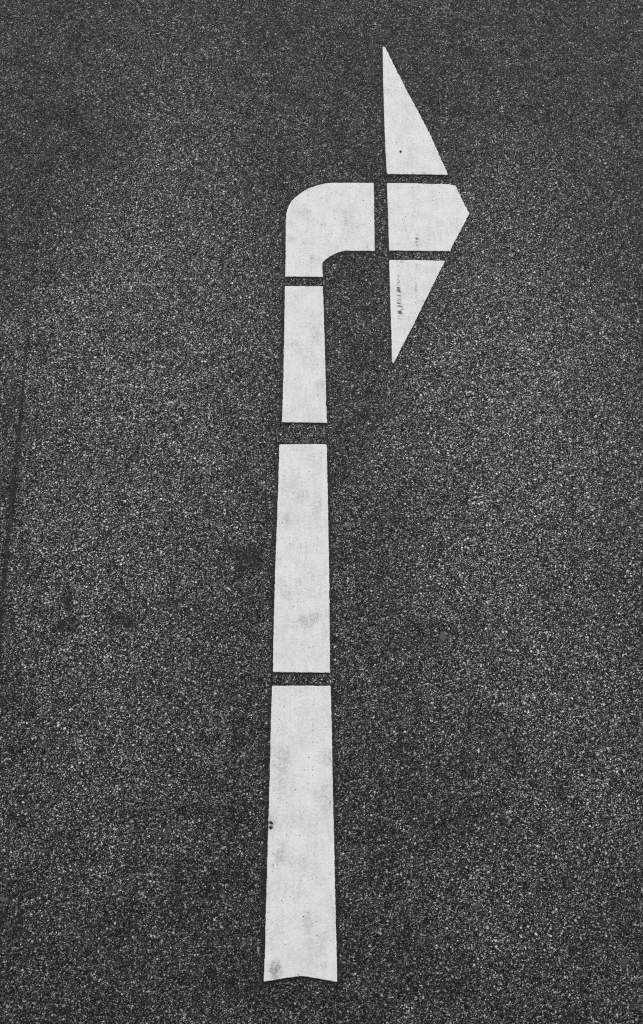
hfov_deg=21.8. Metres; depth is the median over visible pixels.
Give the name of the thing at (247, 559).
tar spot
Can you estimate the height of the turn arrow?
0.006 m
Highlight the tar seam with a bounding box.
[0,138,43,689]
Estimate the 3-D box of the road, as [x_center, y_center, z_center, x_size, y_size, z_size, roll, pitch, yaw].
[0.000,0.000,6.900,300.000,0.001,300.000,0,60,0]
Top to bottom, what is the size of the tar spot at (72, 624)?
0.001 m
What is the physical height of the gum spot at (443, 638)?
0.002 m
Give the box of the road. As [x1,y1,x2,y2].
[0,0,642,1023]
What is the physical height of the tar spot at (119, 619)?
0.001 m
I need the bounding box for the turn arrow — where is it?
[256,46,468,987]
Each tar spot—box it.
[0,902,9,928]
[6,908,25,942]
[49,617,84,631]
[59,590,76,612]
[107,610,138,631]
[221,542,269,582]
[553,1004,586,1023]
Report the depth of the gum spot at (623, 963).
5.97 m
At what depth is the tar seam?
7.02 m

